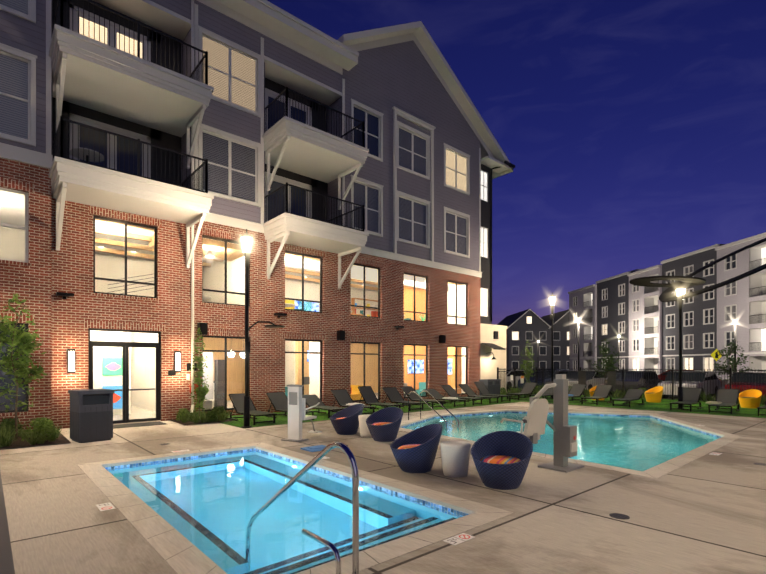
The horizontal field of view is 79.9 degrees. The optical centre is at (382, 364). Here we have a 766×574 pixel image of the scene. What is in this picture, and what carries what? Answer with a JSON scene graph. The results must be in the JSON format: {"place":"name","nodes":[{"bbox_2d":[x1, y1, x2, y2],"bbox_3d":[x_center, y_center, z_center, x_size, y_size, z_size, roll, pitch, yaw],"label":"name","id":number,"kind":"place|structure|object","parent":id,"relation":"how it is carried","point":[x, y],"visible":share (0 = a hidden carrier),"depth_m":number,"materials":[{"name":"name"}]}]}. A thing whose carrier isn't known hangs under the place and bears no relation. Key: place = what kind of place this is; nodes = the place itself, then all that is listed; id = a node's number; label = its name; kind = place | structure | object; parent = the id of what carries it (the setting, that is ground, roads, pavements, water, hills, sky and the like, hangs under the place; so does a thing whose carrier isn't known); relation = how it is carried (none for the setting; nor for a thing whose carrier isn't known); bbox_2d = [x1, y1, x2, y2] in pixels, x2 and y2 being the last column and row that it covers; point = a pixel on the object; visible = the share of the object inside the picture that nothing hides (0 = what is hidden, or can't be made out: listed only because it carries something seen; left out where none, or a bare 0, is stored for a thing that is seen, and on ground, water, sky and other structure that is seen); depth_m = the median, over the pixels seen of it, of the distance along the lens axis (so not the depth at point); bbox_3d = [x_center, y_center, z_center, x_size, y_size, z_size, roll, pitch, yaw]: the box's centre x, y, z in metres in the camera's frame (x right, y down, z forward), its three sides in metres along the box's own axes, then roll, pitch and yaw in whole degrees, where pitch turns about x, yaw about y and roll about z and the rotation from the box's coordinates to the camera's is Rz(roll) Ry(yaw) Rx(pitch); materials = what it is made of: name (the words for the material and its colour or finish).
{"place":"outdoors","nodes":[
{"label":"outdoors","id":0,"kind":"place"},
{"bbox_2d":[0,0,505,429],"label":"building","id":1,"kind":"structure","parent":0,"point":[384,80],"depth_m":16.82,"materials":[{"name":"red"}]},
{"bbox_2d":[0,0,487,423],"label":"windows","id":2,"kind":"structure","parent":1,"relation":"attached to","point":[232,164],"depth_m":16.10,"materials":[{"name":"clear glass"}]},
{"bbox_2d":[0,380,765,449],"bbox_3d":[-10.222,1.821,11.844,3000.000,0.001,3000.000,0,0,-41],"label":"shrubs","id":3,"kind":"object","parent":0,"point":[441,409],"depth_m":18.32,"materials":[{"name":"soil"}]},
{"bbox_2d":[0,418,233,448],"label":"planting beds","id":4,"kind":"object","parent":3,"relation":"on","point":[18,442],"visible":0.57,"depth_m":10.59,"materials":[{"name":"brown soil"}]},
{"bbox_2d":[0,293,46,439],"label":"tree","id":5,"kind":"object","parent":4,"relation":"on","point":[23,341],"visible":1,"depth_m":10.85,"materials":[{"name":"green plant"}]},
{"bbox_2d":[0,419,63,446],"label":"bed grass","id":6,"kind":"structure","parent":4,"relation":"on","point":[6,434],"depth_m":10.41,"materials":[{"name":"green plant"}]},
{"bbox_2d":[189,328,208,415],"bbox_3d":[-5.843,0.287,14.473,0.600,2.970,0.593,0,0,31],"label":"columnar tree","id":7,"kind":"object","parent":4,"relation":"on","point":[200,392],"visible":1,"depth_m":14.50,"materials":[{"name":"green plant"}]},
{"bbox_2d":[176,408,231,422],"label":"shrubs","id":8,"kind":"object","parent":4,"relation":"on","point":[194,417],"depth_m":14.27,"materials":[{"name":"green plant"}]},
{"bbox_2d":[0,386,740,441],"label":"bed shrubs","id":9,"kind":"object","parent":4,"relation":"on","point":[43,421],"visible":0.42,"depth_m":11.64,"materials":[{"name":"green plant"}]},
{"bbox_2d":[0,191,465,423],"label":"interior","id":10,"kind":"object","parent":3,"relation":"on","point":[209,281],"depth_m":20.05,"materials":[{"name":"white"}]},
{"bbox_2d":[205,238,425,392],"bbox_3d":[-3.616,-1.486,22.343,15.250,6.546,6.770,0,0,-41],"label":"interior decor","id":11,"kind":"object","parent":10,"relation":"in","point":[371,272],"depth_m":22.80,"materials":[{"name":"multicoloured"}]},
{"bbox_2d":[0,0,512,414],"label":"building trim","id":12,"kind":"structure","parent":3,"relation":"on","point":[96,76],"depth_m":15.48,"materials":[{"name":"white paint"}]},
{"bbox_2d":[69,147,103,162],"bbox_3d":[-8.309,-5.559,12.845,0.840,0.720,0.840,0,0,-41],"label":"balcony chair","id":13,"kind":"object","parent":12,"relation":"attached to","point":[88,154],"visible":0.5,"depth_m":12.79,"materials":[{"name":"black metal"}]},
{"bbox_2d":[56,292,445,392],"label":"wall fittings","id":14,"kind":"object","parent":12,"relation":"attached to","point":[203,327],"depth_m":14.84,"materials":[{"name":"black"}]},
{"bbox_2d":[52,0,514,338],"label":"balcony railings","id":15,"kind":"object","parent":12,"relation":"attached to","point":[57,147],"visible":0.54,"depth_m":13.90,"materials":[{"name":"black metal"}]},
{"bbox_2d":[482,343,505,359],"bbox_3d":[6.183,-0.784,25.668,1.100,0.950,0.882,0,0,-41],"label":"awning","id":16,"kind":"object","parent":12,"relation":"attached to","point":[494,346],"visible":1,"depth_m":25.52,"materials":[{"name":"black"}]},
{"bbox_2d":[0,402,765,573],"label":"pool deck","id":17,"kind":"structure","parent":3,"relation":"on","point":[705,514],"depth_m":5.71,"materials":[{"name":"concrete"}]},
{"bbox_2d":[0,472,14,573],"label":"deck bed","id":18,"kind":"object","parent":17,"relation":"on","point":[6,563],"visible":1,"depth_m":4.58,"materials":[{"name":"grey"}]},
{"bbox_2d":[68,389,114,442],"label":"trash bin","id":19,"kind":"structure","parent":17,"relation":"on","point":[91,415],"depth_m":10.68,"materials":[{"name":"grey"}]},
{"bbox_2d":[77,442,513,573],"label":"pool coping","id":20,"kind":"object","parent":17,"relation":"on","point":[176,550],"visible":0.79,"depth_m":5.57,"materials":[{"name":"concrete"}]},
{"bbox_2d":[106,450,462,573],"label":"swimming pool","id":21,"kind":"structure","parent":20,"relation":"in","point":[209,506],"depth_m":5.91,"materials":[{"name":"blue liquid"}]},
{"bbox_2d":[281,385,321,441],"bbox_3d":[-1.935,1.131,11.171,0.540,1.320,1.060,0,0,29],"label":"pool lift","id":22,"kind":"object","parent":17,"relation":"on","point":[297,409],"visible":1,"depth_m":10.83,"materials":[{"name":"grey plastic"}]},
{"bbox_2d":[246,441,358,573],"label":"spa handrail","id":23,"kind":"object","parent":17,"relation":"on","point":[355,494],"visible":1,"depth_m":3.56,"materials":[{"name":"silver metal"}]},
{"bbox_2d":[330,404,363,434],"bbox_3d":[-0.947,1.411,11.976,0.900,0.760,0.900,0,0,-31],"label":"wicker chair","id":24,"kind":"object","parent":17,"relation":"on","point":[345,421],"visible":0.98,"depth_m":11.73,"materials":[{"name":"blue wicker"}]},
{"bbox_2d":[358,414,371,436],"bbox_3d":[-0.371,1.531,11.517,0.500,0.520,0.500,0,0,-41],"label":"side table","id":25,"kind":"object","parent":17,"relation":"on","point":[364,430],"visible":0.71,"depth_m":11.33,"materials":[{"name":"stone"}]},
{"bbox_2d":[366,407,402,441],"bbox_3d":[0.036,1.411,10.924,0.900,0.760,0.900,0,0,34],"label":"wicker chair","id":26,"kind":"object","parent":17,"relation":"on","point":[383,424],"visible":1,"depth_m":10.78,"materials":[{"name":"blue wicker"}]},
{"bbox_2d":[96,424,721,544],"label":"depth markers","id":27,"kind":"object","parent":17,"relation":"on","point":[459,538],"visible":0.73,"depth_m":4.81,"materials":[{"name":"white tile"}]},
{"bbox_2d":[390,424,442,472],"bbox_3d":[0.568,1.411,7.822,0.900,0.760,0.900,0,0,-21],"label":"wicker chair","id":28,"kind":"object","parent":17,"relation":"on","point":[414,451],"visible":1,"depth_m":7.59,"materials":[{"name":"blue wicker"}]},
{"bbox_2d":[440,440,470,477],"bbox_3d":[1.182,1.531,7.470,0.500,0.520,0.500,0,0,-41],"label":"side table","id":29,"kind":"object","parent":17,"relation":"on","point":[455,455],"visible":1,"depth_m":7.29,"materials":[{"name":"stone"}]},
{"bbox_2d":[159,424,765,519],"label":"deck drains","id":30,"kind":"object","parent":17,"relation":"on","point":[619,516],"visible":0.9,"depth_m":5.47,"materials":[{"name":"grey"}]},
{"bbox_2d":[471,430,532,489],"bbox_3d":[1.764,1.411,6.811,0.900,0.760,0.900,0,0,29],"label":"wicker chair","id":31,"kind":"object","parent":17,"relation":"on","point":[501,459],"visible":1,"depth_m":6.78,"materials":[{"name":"blue wicker"}]},
{"bbox_2d":[500,374,583,472],"bbox_3d":[2.647,0.978,8.229,1.040,1.627,1.477,0,0,-41],"label":"pool lift","id":32,"kind":"object","parent":17,"relation":"on","point":[535,420],"visible":0.83,"depth_m":7.90,"materials":[{"name":"grey plastic"}]},
{"bbox_2d":[399,409,740,478],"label":"pool","id":33,"kind":"structure","parent":17,"relation":"in","point":[670,465],"depth_m":11.11,"materials":[{"name":"concrete"}]},
{"bbox_2d":[408,390,458,427],"bbox_3d":[1.563,1.616,14.410,0.594,1.551,1.644,0,0,-41],"label":"pool handrail","id":34,"kind":"object","parent":33,"relation":"on","point":[431,407],"visible":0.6,"depth_m":14.47,"materials":[{"name":"silver metal"}]},
{"bbox_2d":[404,412,718,471],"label":"pool water","id":35,"kind":"structure","parent":33,"relation":"in","point":[642,444],"depth_m":12.21,"materials":[{"name":"teal liquid"}]},
{"bbox_2d":[220,394,765,427],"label":"turf","id":36,"kind":"structure","parent":3,"relation":"on","point":[663,405],"depth_m":19.16,"materials":[{"name":"green plant"}]},
{"bbox_2d":[227,393,276,424],"bbox_3d":[-4.157,1.360,14.430,0.704,0.838,1.950,0,0,-42],"label":"lounge","id":37,"kind":"object","parent":36,"relation":"on","point":[238,402],"visible":0.81,"depth_m":14.68,"materials":[{"name":"black fabric"}]},
{"bbox_2d":[240,229,283,427],"bbox_3d":[-3.431,-1.049,13.015,1.335,5.680,0.537,0,0,19],"label":"lamp post","id":38,"kind":"object","parent":36,"relation":"on","point":[246,238],"visible":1,"depth_m":13.05,"materials":[{"name":"black metal"}]},
{"bbox_2d":[266,392,314,419],"bbox_3d":[-3.106,1.360,15.193,0.704,0.838,1.950,0,0,-44],"label":"lounge","id":39,"kind":"object","parent":36,"relation":"on","point":[279,401],"visible":0.75,"depth_m":15.54,"materials":[{"name":"black fabric"}]},
{"bbox_2d":[302,394,344,417],"bbox_3d":[-2.138,1.440,16.170,0.704,0.679,2.008,0,0,-41],"label":"lounge","id":40,"kind":"object","parent":36,"relation":"on","point":[312,400],"visible":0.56,"depth_m":16.44,"materials":[{"name":"black fabric"}]},
{"bbox_2d":[331,389,375,413],"bbox_3d":[-1.132,1.360,16.844,0.704,0.838,1.950,0,0,-40],"label":"lounge","id":41,"kind":"object","parent":36,"relation":"on","point":[342,398],"visible":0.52,"depth_m":17.22,"materials":[{"name":"black fabric"}]},
{"bbox_2d":[346,397,457,404],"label":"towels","id":42,"kind":"object","parent":41,"relation":"on","point":[442,398],"visible":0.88,"depth_m":19.66,"materials":[{"name":"fabric"}]},
{"bbox_2d":[358,386,402,410],"bbox_3d":[-0.196,1.312,17.678,0.704,0.933,1.950,0,0,-44],"label":"lounge","id":43,"kind":"object","parent":36,"relation":"on","point":[368,395],"visible":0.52,"depth_m":17.98,"materials":[{"name":"black fabric"}]},
{"bbox_2d":[381,387,424,410],"bbox_3d":[0.792,1.360,18.587,0.704,0.838,1.950,0,0,-36],"label":"lounge","id":44,"kind":"object","parent":36,"relation":"on","point":[393,394],"visible":0.85,"depth_m":18.95,"materials":[{"name":"black fabric"}]},
{"bbox_2d":[401,386,444,407],"bbox_3d":[1.655,1.360,19.500,0.704,0.838,1.950,0,0,-45],"label":"lounge","id":45,"kind":"object","parent":36,"relation":"on","point":[412,395],"visible":0.75,"depth_m":19.77,"materials":[{"name":"black fabric"}]},
{"bbox_2d":[423,389,466,406],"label":"lounge","id":46,"kind":"object","parent":36,"relation":"on","point":[436,394],"visible":0.67,"depth_m":20.53,"materials":[{"name":"black fabric"}]},
{"bbox_2d":[440,385,483,404],"bbox_3d":[3.600,1.360,20.993,1.950,0.838,0.704,0,0,44],"label":"lounge","id":47,"kind":"object","parent":36,"relation":"on","point":[450,390],"visible":0.83,"depth_m":21.26,"materials":[{"name":"black"}]},
{"bbox_2d":[459,384,499,403],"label":"lounge","id":48,"kind":"object","parent":36,"relation":"on","point":[467,390],"visible":0.88,"depth_m":22.12,"materials":[{"name":"black"}]},
{"bbox_2d":[479,379,494,398],"bbox_3d":[5.585,1.279,24.603,0.600,1.000,0.600,0,0,-41],"label":"trash bin","id":49,"kind":"object","parent":36,"relation":"on","point":[489,384],"visible":0.56,"depth_m":24.42,"materials":[{"name":"grey"}]},
{"bbox_2d":[471,381,511,401],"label":"lounge","id":50,"kind":"object","parent":36,"relation":"on","point":[482,388],"visible":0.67,"depth_m":23.09,"materials":[{"name":"black"}]},
{"bbox_2d":[493,379,500,396],"bbox_3d":[6.022,1.279,24.984,0.600,1.000,0.600,0,0,-41],"label":"trash bin","id":51,"kind":"object","parent":36,"relation":"on","point":[496,386],"visible":0.27,"depth_m":24.77,"materials":[{"name":"grey"}]},
{"bbox_2d":[500,384,543,397],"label":"shrubs","id":52,"kind":"object","parent":36,"relation":"on","point":[520,389],"visible":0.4,"depth_m":25.72,"materials":[{"name":"green plant"}]},
{"bbox_2d":[507,382,537,399],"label":"lounge","id":53,"kind":"object","parent":36,"relation":"on","point":[528,387],"visible":0.81,"depth_m":24.32,"materials":[{"name":"black"}]},
{"bbox_2d":[520,340,536,382],"bbox_3d":[8.344,0.167,26.427,1.039,3.211,1.020,0,0,-41],"label":"tree","id":54,"kind":"object","parent":36,"relation":"on","point":[527,375],"visible":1,"depth_m":26.39,"materials":[{"name":"green plant"}]},
{"bbox_2d":[529,381,552,398],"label":"lounge","id":55,"kind":"object","parent":36,"relation":"on","point":[548,392],"visible":0.4,"depth_m":23.27,"materials":[{"name":"black"}]},
{"bbox_2d":[549,293,555,397],"bbox_3d":[9.089,-1.049,24.537,0.370,5.680,0.370,0,0,-19],"label":"lamp post","id":56,"kind":"object","parent":36,"relation":"on","point":[552,297],"visible":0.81,"depth_m":24.49,"materials":[{"name":"black"}]},
{"bbox_2d":[552,384,587,401],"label":"lounge","id":57,"kind":"object","parent":36,"relation":"on","point":[576,390],"visible":0.73,"depth_m":22.32,"materials":[{"name":"black"}]},
{"bbox_2d":[589,386,603,399],"bbox_3d":[10.995,1.399,23.412,0.800,0.760,0.800,0,0,-31],"label":"yellow chair","id":58,"kind":"object","parent":36,"relation":"on","point":[591,390],"visible":0.33,"depth_m":23.42,"materials":[{"name":"orange"}]},
{"bbox_2d":[581,385,612,404],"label":"lounge","id":59,"kind":"object","parent":36,"relation":"on","point":[601,391],"visible":1,"depth_m":21.46,"materials":[{"name":"black"}]},
{"bbox_2d":[612,389,644,406],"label":"lounge","id":60,"kind":"object","parent":36,"relation":"on","point":[632,395],"visible":1,"depth_m":20.40,"materials":[{"name":"black fabric"}]},
{"bbox_2d":[497,367,765,401],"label":"fence","id":61,"kind":"object","parent":36,"relation":"on","point":[538,375],"visible":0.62,"depth_m":25.32,"materials":[{"name":"black metal"}]},
{"bbox_2d":[644,386,662,402],"bbox_3d":[13.024,1.399,21.995,0.800,0.760,0.800,0,0,-11],"label":"yellow chair","id":62,"kind":"object","parent":36,"relation":"on","point":[654,394],"visible":1,"depth_m":21.80,"materials":[{"name":"orange"}]},
{"bbox_2d":[569,387,765,404],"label":"chairs","id":63,"kind":"object","parent":36,"relation":"on","point":[621,394],"visible":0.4,"depth_m":23.74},
{"bbox_2d":[670,387,701,411],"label":"lounge","id":64,"kind":"object","parent":36,"relation":"on","point":[691,396],"visible":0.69,"depth_m":18.61,"materials":[{"name":"black fabric"}]},
{"bbox_2d":[629,238,765,408],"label":"lamp post rings","id":65,"kind":"object","parent":36,"relation":"on","point":[681,283],"visible":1,"depth_m":18.57,"materials":[{"name":"black metal"}]},
{"bbox_2d":[708,389,739,413],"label":"lounge","id":66,"kind":"object","parent":36,"relation":"on","point":[727,397],"visible":0.83,"depth_m":17.73,"materials":[{"name":"black fabric"}]},
{"bbox_2d":[738,389,761,407],"bbox_3d":[15.301,1.399,19.073,0.800,0.760,0.800,0,0,-31],"label":"yellow chair","id":67,"kind":"object","parent":36,"relation":"on","point":[750,398],"visible":0.98,"depth_m":18.98,"materials":[{"name":"orange"}]},
{"bbox_2d":[757,403,765,415],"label":"lounge","id":68,"kind":"object","parent":36,"relation":"on","point":[761,407],"visible":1,"depth_m":15.98,"materials":[{"name":"black"}]},
{"bbox_2d":[506,370,525,390],"bbox_3d":[9.397,1.077,34.084,4.500,1.472,1.840,0,0,-41],"label":"car","id":69,"kind":"object","parent":3,"relation":"on","point":[519,374],"visible":0.19,"depth_m":32.74,"materials":[{"name":"grey paint"}]},
{"bbox_2d":[497,309,570,373],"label":"gabled block","id":70,"kind":"structure","parent":3,"relation":"on","point":[531,326],"depth_m":92.68,"materials":[{"name":"grey"}]},
{"bbox_2d":[518,370,566,387],"bbox_3d":[11.527,1.077,32.094,4.500,1.472,1.840,0,0,-41],"label":"car","id":71,"kind":"object","parent":3,"relation":"on","point":[555,372],"visible":0.15,"depth_m":31.12,"materials":[{"name":"blue paint"}]},
{"bbox_2d":[566,370,607,391],"bbox_3d":[13.205,1.077,29.709,4.500,1.472,1.840,0,0,-41],"label":"car","id":72,"kind":"object","parent":3,"relation":"on","point":[592,380],"visible":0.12,"depth_m":28.74,"materials":[{"name":"white paint"}]},
{"bbox_2d":[589,338,621,379],"bbox_3d":[13.577,0.099,27.951,1.801,3.447,1.884,0,0,-41],"label":"tree","id":73,"kind":"object","parent":3,"relation":"on","point":[612,358],"visible":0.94,"depth_m":27.75,"materials":[{"name":"green plant"}]},
{"bbox_2d":[605,371,663,393],"bbox_3d":[15.335,1.077,27.718,4.500,1.472,1.840,0,0,-41],"label":"car","id":74,"kind":"object","parent":3,"relation":"on","point":[629,379],"visible":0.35,"depth_m":26.43,"materials":[{"name":"grey paint"}]},
{"bbox_2d":[537,318,736,368],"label":"parking lamps","id":75,"kind":"object","parent":3,"relation":"on","point":[734,321],"visible":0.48,"depth_m":46.62,"materials":[{"name":"black metal"}]},
{"bbox_2d":[568,232,765,379],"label":"apartment block","id":76,"kind":"structure","parent":3,"relation":"on","point":[642,322],"depth_m":64.70,"materials":[{"name":"charcoal siding"},{"name":"light grey siding"},{"name":"glass"}]},
{"bbox_2d":[657,371,720,399],"bbox_3d":[17.012,1.077,25.334,4.500,1.472,1.840,0,0,-41],"label":"car","id":77,"kind":"object","parent":3,"relation":"on","point":[715,384],"visible":0.5,"depth_m":24.52,"materials":[{"name":"grey paint"}]},
{"bbox_2d":[658,369,726,386],"bbox_3d":[23.662,1.077,35.362,1.840,1.472,4.500,0,0,-41],"label":"car","id":78,"kind":"object","parent":3,"relation":"on","point":[663,378],"visible":0.06,"depth_m":35.03,"materials":[{"name":"red paint"}]},
{"bbox_2d":[711,348,720,374],"bbox_3d":[22.030,0.341,30.222,0.840,2.900,0.073,0,0,-1],"label":"crossing sign","id":79,"kind":"object","parent":3,"relation":"on","point":[714,356],"visible":0.5,"depth_m":30.19,"materials":[{"name":"yellow metal"}]},
{"bbox_2d":[712,340,752,379],"bbox_3d":[18.343,0.225,24.069,1.879,3.195,1.830,0,0,-41],"label":"tree","id":80,"kind":"object","parent":3,"relation":"on","point":[729,353],"visible":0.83,"depth_m":24.01,"materials":[{"name":"green plant"}]},
{"bbox_2d":[725,371,765,397],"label":"car","id":81,"kind":"object","parent":3,"relation":"on","point":[749,380],"visible":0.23,"depth_m":22.59,"materials":[{"name":"red paint"}]},
{"bbox_2d":[267,0,765,324],"label":"sky","id":82,"kind":"structure","parent":0,"point":[633,132],"materials":[{"name":"blue"}]}
]}

